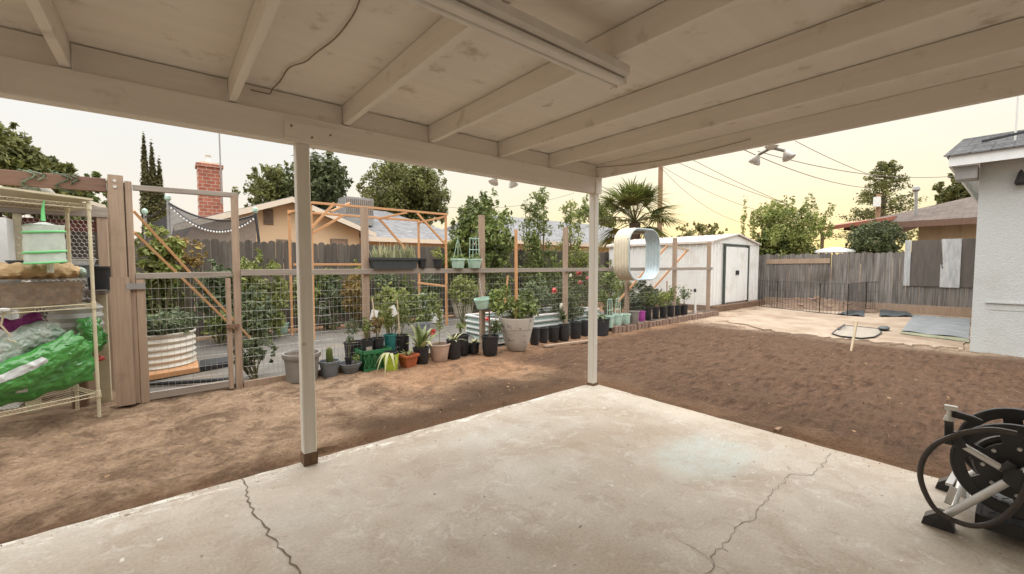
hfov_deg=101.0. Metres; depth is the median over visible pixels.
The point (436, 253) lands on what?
potted plant
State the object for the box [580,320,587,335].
plant pot
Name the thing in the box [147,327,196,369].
round garden bed
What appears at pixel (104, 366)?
plank bench
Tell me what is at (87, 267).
plastic tub
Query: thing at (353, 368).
plant pot
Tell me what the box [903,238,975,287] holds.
sheet metal
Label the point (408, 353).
aloe plant
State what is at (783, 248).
broadleaf tree
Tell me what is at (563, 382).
dry straw
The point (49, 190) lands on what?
roof tarp
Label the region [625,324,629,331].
edging brick
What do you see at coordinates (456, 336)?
leafy plant
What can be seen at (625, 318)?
plant pot
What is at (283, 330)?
plant pot
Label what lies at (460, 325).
potted plant
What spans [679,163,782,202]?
overhead wire
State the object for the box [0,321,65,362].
clear bag
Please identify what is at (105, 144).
sky
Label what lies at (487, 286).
garden bush
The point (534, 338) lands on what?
plant pot
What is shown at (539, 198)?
fruit tree
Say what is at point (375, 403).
dry leaves
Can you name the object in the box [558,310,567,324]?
potted plant
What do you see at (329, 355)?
cactus plant
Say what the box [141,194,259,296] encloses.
trampoline
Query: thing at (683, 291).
potted plant
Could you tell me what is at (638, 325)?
edging brick
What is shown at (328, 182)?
magnolia tree
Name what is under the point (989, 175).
house wing
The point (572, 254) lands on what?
fruit tree
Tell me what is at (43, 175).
light garland
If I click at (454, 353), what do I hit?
plant pot
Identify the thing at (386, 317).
potted plant
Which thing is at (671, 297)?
potted plant
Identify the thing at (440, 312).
potted plant
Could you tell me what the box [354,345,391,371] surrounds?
plant pot
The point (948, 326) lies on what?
tarp
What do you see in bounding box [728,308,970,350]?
concrete pad
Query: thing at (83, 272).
plastic wrap
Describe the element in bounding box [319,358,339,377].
plant pot
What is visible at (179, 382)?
drip hose
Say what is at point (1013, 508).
garden hose
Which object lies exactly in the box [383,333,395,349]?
plant pot
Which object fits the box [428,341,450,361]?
plant pot
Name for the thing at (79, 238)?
chicken run
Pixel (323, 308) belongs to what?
plant cage
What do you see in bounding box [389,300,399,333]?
plant tag
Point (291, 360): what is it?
plant pot
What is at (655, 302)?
potted plant
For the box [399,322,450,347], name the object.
agave plant
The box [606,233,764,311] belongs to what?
garden shed
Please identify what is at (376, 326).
potted plant
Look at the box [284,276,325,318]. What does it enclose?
garden bush
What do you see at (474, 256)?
trailing plant
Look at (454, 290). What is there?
garden bush
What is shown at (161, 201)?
cypress tree
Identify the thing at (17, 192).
rack cover
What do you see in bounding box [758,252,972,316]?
board fence
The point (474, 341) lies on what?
leafy plant
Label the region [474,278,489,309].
hanging basket
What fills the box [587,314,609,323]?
leafy plant
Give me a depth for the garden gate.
4.61 m
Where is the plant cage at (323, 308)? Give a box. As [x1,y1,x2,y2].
[318,301,331,323]
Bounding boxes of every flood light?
[488,178,517,187]
[748,144,795,165]
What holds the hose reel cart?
on the patio slab at (589, 479)
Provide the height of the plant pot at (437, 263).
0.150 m
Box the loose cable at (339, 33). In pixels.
[250,0,359,94]
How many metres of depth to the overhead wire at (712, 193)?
24.36 m
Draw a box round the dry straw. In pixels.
[171,324,1022,474]
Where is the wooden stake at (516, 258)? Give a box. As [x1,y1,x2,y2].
[514,230,517,318]
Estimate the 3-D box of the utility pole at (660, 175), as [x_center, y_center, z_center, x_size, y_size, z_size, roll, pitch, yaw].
[9.110,-4.294,26.068,0.464,9.182,0.370,-2,4,-39]
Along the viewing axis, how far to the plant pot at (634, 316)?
9.53 m
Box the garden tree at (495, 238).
[448,187,516,286]
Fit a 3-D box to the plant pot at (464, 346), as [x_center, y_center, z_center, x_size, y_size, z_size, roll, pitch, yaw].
[-0.834,0.935,6.863,0.273,0.323,0.273,-2,4,-39]
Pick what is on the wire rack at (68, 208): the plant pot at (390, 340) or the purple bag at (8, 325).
the purple bag at (8, 325)
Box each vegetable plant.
[490,300,507,315]
[524,298,540,314]
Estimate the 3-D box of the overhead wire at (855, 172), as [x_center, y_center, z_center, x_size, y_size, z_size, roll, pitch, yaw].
[15.241,-4.926,17.445,14.609,0.704,0.027,-1,3,-23]
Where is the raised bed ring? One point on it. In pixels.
(621, 254)
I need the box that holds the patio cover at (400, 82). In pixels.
[0,0,1023,466]
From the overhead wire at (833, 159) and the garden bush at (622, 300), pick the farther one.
the overhead wire at (833, 159)
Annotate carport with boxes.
[818,216,895,292]
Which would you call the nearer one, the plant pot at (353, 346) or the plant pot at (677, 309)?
the plant pot at (353, 346)
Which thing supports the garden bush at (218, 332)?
on the weed fabric
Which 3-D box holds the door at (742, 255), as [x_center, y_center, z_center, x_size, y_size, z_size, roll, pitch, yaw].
[8.052,-0.448,14.752,0.854,1.850,0.055,-2,4,-39]
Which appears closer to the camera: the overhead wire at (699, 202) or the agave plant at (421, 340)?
the agave plant at (421, 340)
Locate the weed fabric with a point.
(203, 350)
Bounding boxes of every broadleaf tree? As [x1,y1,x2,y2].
[0,121,50,216]
[30,155,92,219]
[74,171,107,220]
[574,194,615,228]
[671,221,727,236]
[756,230,789,278]
[931,173,971,204]
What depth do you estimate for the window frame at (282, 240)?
13.77 m
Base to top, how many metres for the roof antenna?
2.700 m
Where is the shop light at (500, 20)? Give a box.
[407,0,629,89]
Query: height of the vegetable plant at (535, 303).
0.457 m
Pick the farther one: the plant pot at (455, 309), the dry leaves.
the plant pot at (455, 309)
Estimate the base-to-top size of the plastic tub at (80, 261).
0.065 m
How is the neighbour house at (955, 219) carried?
on the ground
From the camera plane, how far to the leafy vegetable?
5.70 m
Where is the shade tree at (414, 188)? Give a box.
[356,160,450,225]
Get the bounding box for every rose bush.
[520,278,552,312]
[545,271,588,320]
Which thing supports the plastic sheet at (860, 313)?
on the concrete pad
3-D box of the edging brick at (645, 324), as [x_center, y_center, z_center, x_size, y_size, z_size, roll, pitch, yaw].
[3.090,0.883,9.800,0.115,0.161,0.100,1,6,-38]
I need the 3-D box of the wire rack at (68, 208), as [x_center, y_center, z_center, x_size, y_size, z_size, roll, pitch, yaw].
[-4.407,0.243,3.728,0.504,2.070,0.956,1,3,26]
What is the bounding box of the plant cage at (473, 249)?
[469,238,478,257]
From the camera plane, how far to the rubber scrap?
9.15 m
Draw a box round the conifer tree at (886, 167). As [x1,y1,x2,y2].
[832,160,928,242]
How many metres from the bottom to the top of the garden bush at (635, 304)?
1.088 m
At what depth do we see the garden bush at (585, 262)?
14.81 m
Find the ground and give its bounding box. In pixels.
[0,267,1023,543]
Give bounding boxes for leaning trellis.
[617,244,688,302]
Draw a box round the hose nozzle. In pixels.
[943,404,982,448]
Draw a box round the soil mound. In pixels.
[770,295,878,312]
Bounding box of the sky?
[0,66,1023,265]
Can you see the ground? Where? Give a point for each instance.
(156, 465)
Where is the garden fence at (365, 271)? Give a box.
[230,195,712,388]
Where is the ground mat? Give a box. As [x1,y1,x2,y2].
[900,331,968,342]
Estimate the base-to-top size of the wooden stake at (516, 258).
1.534 m
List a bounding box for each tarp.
[18,187,54,203]
[902,315,969,337]
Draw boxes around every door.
[725,247,737,302]
[736,247,747,300]
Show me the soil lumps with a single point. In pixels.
(809, 299)
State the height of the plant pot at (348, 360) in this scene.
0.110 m
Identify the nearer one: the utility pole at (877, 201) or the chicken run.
the chicken run
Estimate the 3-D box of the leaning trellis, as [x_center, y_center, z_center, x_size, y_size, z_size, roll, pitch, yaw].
[3.901,-0.371,11.387,2.502,1.554,0.300,-1,3,-23]
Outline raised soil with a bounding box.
[613,309,718,325]
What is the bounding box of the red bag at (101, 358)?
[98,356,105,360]
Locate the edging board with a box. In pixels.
[543,340,587,347]
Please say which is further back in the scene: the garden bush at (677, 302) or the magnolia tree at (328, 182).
the magnolia tree at (328, 182)
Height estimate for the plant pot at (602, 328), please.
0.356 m
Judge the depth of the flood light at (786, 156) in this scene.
3.65 m
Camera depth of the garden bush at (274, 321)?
8.08 m
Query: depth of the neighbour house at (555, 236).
26.18 m
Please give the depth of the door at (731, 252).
14.19 m
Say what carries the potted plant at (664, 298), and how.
in the plant pot at (662, 310)
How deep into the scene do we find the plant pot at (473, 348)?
6.91 m
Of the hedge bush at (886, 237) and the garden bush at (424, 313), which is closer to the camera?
the garden bush at (424, 313)
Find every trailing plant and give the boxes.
[450,253,466,262]
[466,252,480,261]
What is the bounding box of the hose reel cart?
[921,407,1023,541]
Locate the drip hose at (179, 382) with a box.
[149,377,228,385]
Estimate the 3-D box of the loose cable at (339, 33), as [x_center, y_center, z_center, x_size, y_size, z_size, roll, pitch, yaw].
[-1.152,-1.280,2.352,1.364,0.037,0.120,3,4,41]
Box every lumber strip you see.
[133,209,250,338]
[134,231,233,328]
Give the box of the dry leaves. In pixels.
[10,334,949,486]
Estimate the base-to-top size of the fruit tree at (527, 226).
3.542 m
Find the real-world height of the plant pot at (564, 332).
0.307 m
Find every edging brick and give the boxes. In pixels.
[612,326,617,332]
[617,325,621,332]
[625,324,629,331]
[635,322,640,329]
[642,321,647,328]
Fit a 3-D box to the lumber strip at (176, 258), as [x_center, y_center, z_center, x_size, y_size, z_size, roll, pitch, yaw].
[-3.841,-0.015,5.231,0.070,1.706,1.496,1,3,15]
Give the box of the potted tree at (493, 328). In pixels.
[485,308,503,336]
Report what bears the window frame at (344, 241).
in the neighbour house at (272, 216)
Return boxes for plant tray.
[198,356,227,371]
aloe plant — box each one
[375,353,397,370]
[400,347,412,355]
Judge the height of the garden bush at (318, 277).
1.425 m
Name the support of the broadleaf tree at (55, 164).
on the ground
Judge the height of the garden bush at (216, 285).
1.579 m
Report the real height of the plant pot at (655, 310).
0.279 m
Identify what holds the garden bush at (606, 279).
on the ground
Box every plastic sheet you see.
[837,310,863,316]
[879,309,913,316]
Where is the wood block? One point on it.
(777, 429)
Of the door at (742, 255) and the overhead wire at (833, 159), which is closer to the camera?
the door at (742, 255)
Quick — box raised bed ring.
[613,227,659,280]
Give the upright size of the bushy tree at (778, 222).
4.462 m
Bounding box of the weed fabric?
[149,311,666,391]
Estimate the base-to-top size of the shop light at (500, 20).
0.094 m
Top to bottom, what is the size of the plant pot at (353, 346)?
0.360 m
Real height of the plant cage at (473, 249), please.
0.380 m
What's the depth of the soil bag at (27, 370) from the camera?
3.72 m
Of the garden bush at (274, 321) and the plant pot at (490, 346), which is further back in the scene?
the garden bush at (274, 321)
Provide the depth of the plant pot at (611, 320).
8.80 m
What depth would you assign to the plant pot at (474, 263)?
6.96 m
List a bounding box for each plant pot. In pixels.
[272,322,288,333]
[281,349,320,383]
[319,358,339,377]
[339,360,361,373]
[343,340,361,356]
[344,356,351,364]
[354,345,391,371]
[360,338,373,350]
[371,337,384,349]
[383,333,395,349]
[383,350,398,370]
[395,334,408,353]
[398,352,419,367]
[412,346,429,364]
[416,322,430,331]
[418,258,426,267]
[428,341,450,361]
[431,309,443,322]
[432,259,442,267]
[446,338,461,359]
[450,258,465,267]
[451,300,473,317]
[452,333,468,355]
[467,259,481,267]
[468,342,479,353]
[481,334,498,355]
[530,327,539,344]
[539,327,548,342]
[547,325,559,341]
[558,323,569,340]
[570,321,581,338]
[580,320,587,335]
[597,318,609,335]
[605,315,614,327]
[613,314,622,324]
[622,313,630,323]
[629,310,639,322]
[639,311,645,320]
[644,307,651,319]
[651,307,659,317]
[659,306,666,317]
[667,305,674,315]
[675,305,681,314]
[681,305,687,314]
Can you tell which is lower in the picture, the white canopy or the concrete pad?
the concrete pad
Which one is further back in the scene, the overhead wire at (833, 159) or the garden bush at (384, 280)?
the overhead wire at (833, 159)
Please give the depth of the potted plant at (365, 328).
5.84 m
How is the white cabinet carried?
on the ground
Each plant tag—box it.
[370,298,378,336]
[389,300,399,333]
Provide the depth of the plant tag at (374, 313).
5.97 m
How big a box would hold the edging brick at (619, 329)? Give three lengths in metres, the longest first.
0.168 x 0.109 x 0.100 m
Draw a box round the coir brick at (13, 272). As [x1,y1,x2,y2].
[0,262,80,281]
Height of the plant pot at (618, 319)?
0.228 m
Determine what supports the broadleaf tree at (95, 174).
on the ground
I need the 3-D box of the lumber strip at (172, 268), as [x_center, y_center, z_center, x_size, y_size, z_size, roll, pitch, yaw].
[-3.895,0.008,5.136,0.071,1.301,1.208,1,3,18]
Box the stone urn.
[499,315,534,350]
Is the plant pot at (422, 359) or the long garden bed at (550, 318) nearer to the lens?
the plant pot at (422, 359)
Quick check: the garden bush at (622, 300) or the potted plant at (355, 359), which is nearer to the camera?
the potted plant at (355, 359)
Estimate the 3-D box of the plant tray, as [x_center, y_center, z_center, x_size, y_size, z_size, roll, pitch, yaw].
[-4.184,1.079,5.953,0.409,0.070,0.498,-2,4,-39]
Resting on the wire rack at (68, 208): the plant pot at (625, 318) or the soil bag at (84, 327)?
the soil bag at (84, 327)
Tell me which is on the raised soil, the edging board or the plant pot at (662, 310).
the plant pot at (662, 310)
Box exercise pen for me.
[759,280,885,315]
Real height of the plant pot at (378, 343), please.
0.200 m
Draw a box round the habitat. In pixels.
[20,200,67,272]
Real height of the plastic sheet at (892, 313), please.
0.050 m
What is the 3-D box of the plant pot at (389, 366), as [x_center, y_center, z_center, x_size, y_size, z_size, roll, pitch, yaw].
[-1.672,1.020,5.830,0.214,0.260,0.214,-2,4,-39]
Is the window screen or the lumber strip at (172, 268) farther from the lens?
the window screen
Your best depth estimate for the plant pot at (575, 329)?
8.31 m
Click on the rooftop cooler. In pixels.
(358, 201)
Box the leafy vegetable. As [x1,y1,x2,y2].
[146,307,204,335]
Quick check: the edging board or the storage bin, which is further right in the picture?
the edging board
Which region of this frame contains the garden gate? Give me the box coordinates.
[126,272,239,402]
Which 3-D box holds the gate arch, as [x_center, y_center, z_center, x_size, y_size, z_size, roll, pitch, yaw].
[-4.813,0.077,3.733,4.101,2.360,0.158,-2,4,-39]
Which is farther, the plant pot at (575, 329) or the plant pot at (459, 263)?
the plant pot at (575, 329)
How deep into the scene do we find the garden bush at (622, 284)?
14.10 m
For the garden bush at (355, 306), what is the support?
on the weed fabric
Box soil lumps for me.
[775,297,869,308]
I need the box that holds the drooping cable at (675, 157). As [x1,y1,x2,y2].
[596,139,749,167]
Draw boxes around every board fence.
[134,238,608,336]
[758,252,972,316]
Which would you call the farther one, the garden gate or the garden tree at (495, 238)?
the garden tree at (495, 238)
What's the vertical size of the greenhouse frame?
2.819 m
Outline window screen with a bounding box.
[832,324,881,338]
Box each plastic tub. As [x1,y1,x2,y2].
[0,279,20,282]
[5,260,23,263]
[66,259,97,264]
[74,265,98,277]
[87,266,110,289]
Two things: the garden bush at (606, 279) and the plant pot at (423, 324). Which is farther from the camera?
the garden bush at (606, 279)
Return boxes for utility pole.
[657,166,662,236]
[873,194,880,244]
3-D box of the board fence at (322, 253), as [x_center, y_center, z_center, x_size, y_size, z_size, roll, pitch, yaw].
[-2.748,-0.145,11.373,24.200,1.974,0.096,-2,4,-39]
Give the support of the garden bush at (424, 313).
on the weed fabric
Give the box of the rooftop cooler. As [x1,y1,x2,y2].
[338,196,373,225]
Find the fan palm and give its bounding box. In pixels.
[581,174,687,251]
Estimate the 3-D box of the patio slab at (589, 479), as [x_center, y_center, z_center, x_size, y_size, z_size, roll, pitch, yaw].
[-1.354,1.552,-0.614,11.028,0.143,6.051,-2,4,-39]
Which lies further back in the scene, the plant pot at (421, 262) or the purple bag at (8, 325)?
the plant pot at (421, 262)
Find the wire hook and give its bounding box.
[0,308,16,342]
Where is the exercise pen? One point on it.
(854, 288)
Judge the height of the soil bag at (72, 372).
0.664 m
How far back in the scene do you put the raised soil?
11.11 m
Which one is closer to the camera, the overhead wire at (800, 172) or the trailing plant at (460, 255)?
the trailing plant at (460, 255)
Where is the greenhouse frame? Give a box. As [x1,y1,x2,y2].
[287,201,447,338]
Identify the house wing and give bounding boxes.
[944,129,1023,356]
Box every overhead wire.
[664,167,761,211]
[664,171,749,224]
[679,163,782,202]
[693,160,783,202]
[744,150,867,187]
[758,151,951,177]
[796,141,880,178]
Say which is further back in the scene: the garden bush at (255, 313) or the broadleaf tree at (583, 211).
the broadleaf tree at (583, 211)
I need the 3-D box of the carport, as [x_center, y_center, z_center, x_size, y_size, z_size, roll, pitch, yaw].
[13.805,-1.115,16.710,3.400,3.599,2.009,-2,4,-39]
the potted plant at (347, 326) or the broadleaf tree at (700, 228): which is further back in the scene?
the broadleaf tree at (700, 228)
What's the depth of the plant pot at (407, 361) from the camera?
5.96 m
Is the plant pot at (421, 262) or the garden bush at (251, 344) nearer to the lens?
the garden bush at (251, 344)
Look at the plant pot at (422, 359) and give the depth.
6.14 m
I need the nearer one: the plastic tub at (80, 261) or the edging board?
the plastic tub at (80, 261)
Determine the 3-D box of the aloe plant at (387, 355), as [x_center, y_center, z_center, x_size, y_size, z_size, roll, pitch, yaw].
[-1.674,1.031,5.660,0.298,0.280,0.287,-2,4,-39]
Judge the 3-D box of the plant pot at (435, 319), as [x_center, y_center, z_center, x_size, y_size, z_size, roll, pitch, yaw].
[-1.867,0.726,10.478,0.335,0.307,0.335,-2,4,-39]
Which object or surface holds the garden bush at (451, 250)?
on the ground
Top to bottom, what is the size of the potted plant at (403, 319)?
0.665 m
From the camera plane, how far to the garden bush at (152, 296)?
7.55 m
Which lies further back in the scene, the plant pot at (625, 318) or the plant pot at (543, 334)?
the plant pot at (625, 318)
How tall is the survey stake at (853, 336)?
0.571 m
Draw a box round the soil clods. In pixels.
[0,316,1021,545]
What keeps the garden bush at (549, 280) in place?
on the ground
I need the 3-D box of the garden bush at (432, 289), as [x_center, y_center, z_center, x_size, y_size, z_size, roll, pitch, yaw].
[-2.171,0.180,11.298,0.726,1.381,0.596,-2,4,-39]
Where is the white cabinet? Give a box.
[0,217,30,409]
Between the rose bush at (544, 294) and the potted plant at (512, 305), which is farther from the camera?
the rose bush at (544, 294)
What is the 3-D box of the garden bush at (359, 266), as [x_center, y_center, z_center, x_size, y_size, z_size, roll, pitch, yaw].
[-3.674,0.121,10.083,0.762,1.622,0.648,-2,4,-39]
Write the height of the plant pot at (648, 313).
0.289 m
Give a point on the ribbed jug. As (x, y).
(66, 319)
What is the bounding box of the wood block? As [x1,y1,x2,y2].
[774,427,781,432]
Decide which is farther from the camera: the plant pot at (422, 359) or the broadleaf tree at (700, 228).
the broadleaf tree at (700, 228)
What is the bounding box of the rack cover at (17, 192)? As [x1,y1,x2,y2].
[0,186,92,203]
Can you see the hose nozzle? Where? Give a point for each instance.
(952, 412)
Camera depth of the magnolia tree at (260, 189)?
18.70 m
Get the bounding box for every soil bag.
[0,330,86,396]
[0,333,94,406]
[76,317,107,353]
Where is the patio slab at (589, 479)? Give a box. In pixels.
[0,385,1023,573]
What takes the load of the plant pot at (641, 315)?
on the raised soil
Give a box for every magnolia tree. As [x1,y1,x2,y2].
[231,160,293,207]
[279,148,353,209]
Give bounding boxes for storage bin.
[0,281,83,307]
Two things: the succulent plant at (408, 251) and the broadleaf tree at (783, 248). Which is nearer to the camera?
the succulent plant at (408, 251)
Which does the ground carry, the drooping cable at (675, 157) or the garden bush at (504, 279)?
the garden bush at (504, 279)
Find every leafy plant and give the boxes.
[445,333,466,341]
[468,338,479,344]
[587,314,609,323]
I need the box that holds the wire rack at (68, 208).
[0,196,101,416]
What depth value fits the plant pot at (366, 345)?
5.76 m
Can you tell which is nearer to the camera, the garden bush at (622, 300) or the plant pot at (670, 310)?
the plant pot at (670, 310)
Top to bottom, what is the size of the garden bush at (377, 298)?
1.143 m
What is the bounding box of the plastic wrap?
[77,267,86,277]
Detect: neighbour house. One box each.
[194,133,476,300]
[443,215,614,252]
[844,186,977,306]
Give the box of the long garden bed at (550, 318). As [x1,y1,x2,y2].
[465,306,598,340]
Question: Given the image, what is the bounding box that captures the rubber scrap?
[878,326,889,329]
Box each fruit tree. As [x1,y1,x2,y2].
[512,199,545,300]
[525,187,560,306]
[555,199,588,299]
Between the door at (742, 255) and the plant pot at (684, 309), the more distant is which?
the door at (742, 255)
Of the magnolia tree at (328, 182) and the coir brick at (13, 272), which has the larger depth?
the magnolia tree at (328, 182)
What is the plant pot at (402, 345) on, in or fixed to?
on the ground
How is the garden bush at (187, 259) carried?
on the ground
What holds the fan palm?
on the ground
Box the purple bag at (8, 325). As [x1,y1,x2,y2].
[0,312,42,331]
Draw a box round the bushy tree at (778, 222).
[740,193,835,292]
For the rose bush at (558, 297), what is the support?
on the weed fabric
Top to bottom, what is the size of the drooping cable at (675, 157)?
0.090 m
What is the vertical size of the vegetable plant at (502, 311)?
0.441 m
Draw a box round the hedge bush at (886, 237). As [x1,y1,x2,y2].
[844,219,906,283]
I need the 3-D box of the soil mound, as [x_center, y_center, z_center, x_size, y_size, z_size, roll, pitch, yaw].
[10.640,0.491,14.505,2.996,0.420,2.265,2,4,34]
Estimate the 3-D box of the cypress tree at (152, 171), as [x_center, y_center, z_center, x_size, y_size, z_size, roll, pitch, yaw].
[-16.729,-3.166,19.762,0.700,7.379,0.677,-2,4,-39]
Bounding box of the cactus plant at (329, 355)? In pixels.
[326,347,333,361]
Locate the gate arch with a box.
[0,169,238,406]
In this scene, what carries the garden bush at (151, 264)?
on the weed fabric
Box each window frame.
[276,239,291,258]
[330,239,347,252]
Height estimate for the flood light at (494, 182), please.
0.168 m
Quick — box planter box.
[369,257,419,268]
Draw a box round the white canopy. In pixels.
[814,247,855,253]
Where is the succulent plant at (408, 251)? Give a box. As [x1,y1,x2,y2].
[369,242,415,257]
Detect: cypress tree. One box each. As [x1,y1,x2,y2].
[138,131,152,238]
[147,139,159,223]
[155,158,166,220]
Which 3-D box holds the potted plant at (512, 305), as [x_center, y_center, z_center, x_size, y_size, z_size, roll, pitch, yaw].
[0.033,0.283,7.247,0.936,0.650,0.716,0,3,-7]
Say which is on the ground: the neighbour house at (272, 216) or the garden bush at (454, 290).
the neighbour house at (272, 216)
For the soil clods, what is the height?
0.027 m
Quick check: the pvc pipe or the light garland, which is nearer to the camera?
the light garland
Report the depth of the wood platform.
5.46 m
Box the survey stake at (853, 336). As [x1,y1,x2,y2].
[850,321,857,350]
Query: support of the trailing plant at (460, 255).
in the plant pot at (459, 263)
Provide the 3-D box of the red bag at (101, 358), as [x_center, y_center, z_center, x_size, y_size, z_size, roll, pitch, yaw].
[-4.241,0.772,4.304,0.147,0.137,0.076,-2,4,-39]
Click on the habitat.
(43, 242)
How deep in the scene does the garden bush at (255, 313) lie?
7.45 m
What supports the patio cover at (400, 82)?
on the patio slab at (589, 479)
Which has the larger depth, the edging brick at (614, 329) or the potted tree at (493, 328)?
the edging brick at (614, 329)
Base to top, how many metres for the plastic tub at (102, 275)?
0.254 m
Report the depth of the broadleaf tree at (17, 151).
8.40 m
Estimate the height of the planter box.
0.155 m
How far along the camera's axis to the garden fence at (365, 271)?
6.00 m
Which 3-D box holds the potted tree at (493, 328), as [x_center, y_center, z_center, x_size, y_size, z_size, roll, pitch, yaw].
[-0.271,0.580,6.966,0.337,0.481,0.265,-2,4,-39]
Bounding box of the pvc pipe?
[694,289,695,313]
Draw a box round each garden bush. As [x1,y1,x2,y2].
[134,223,185,313]
[141,235,207,314]
[145,279,186,316]
[191,259,244,343]
[200,308,233,345]
[231,247,289,339]
[231,283,276,338]
[233,337,278,379]
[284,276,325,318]
[314,267,347,328]
[315,275,347,329]
[339,267,361,331]
[343,258,373,298]
[370,281,410,333]
[372,274,400,322]
[395,275,416,319]
[406,287,442,325]
[420,268,442,303]
[436,237,478,316]
[447,274,478,323]
[448,273,489,313]
[485,257,514,310]
[526,255,568,306]
[573,249,599,304]
[598,259,622,313]
[608,279,631,308]
[619,286,636,312]
[629,280,658,310]
[657,290,680,313]
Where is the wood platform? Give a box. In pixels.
[149,355,198,379]
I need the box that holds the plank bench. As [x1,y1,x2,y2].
[20,288,111,412]
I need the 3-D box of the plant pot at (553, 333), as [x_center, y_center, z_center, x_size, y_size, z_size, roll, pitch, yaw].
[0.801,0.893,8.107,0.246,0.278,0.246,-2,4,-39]
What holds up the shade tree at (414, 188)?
on the ground
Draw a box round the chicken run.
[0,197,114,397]
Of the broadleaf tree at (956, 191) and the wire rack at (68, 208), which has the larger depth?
the broadleaf tree at (956, 191)
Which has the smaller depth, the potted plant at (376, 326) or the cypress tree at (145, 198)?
the potted plant at (376, 326)
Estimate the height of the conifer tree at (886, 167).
7.962 m
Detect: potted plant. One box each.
[344,319,358,356]
[349,353,360,363]
[360,316,373,339]
[370,316,384,338]
[378,307,393,334]
[385,293,413,335]
[430,248,441,258]
[435,301,443,344]
[454,319,465,335]
[489,284,540,318]
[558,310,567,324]
[637,290,657,307]
[644,288,661,306]
[658,290,670,306]
[668,285,676,305]
[678,285,691,304]
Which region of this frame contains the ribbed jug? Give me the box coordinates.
[46,300,104,408]
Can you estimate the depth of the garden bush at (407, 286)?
10.54 m
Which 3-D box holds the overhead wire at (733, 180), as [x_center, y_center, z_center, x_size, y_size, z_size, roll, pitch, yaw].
[11.091,-5.335,20.898,5.535,2.743,0.027,0,3,4]
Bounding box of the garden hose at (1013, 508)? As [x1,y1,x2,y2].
[917,427,1023,528]
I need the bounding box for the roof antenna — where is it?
[981,96,1023,142]
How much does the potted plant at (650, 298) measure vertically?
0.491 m

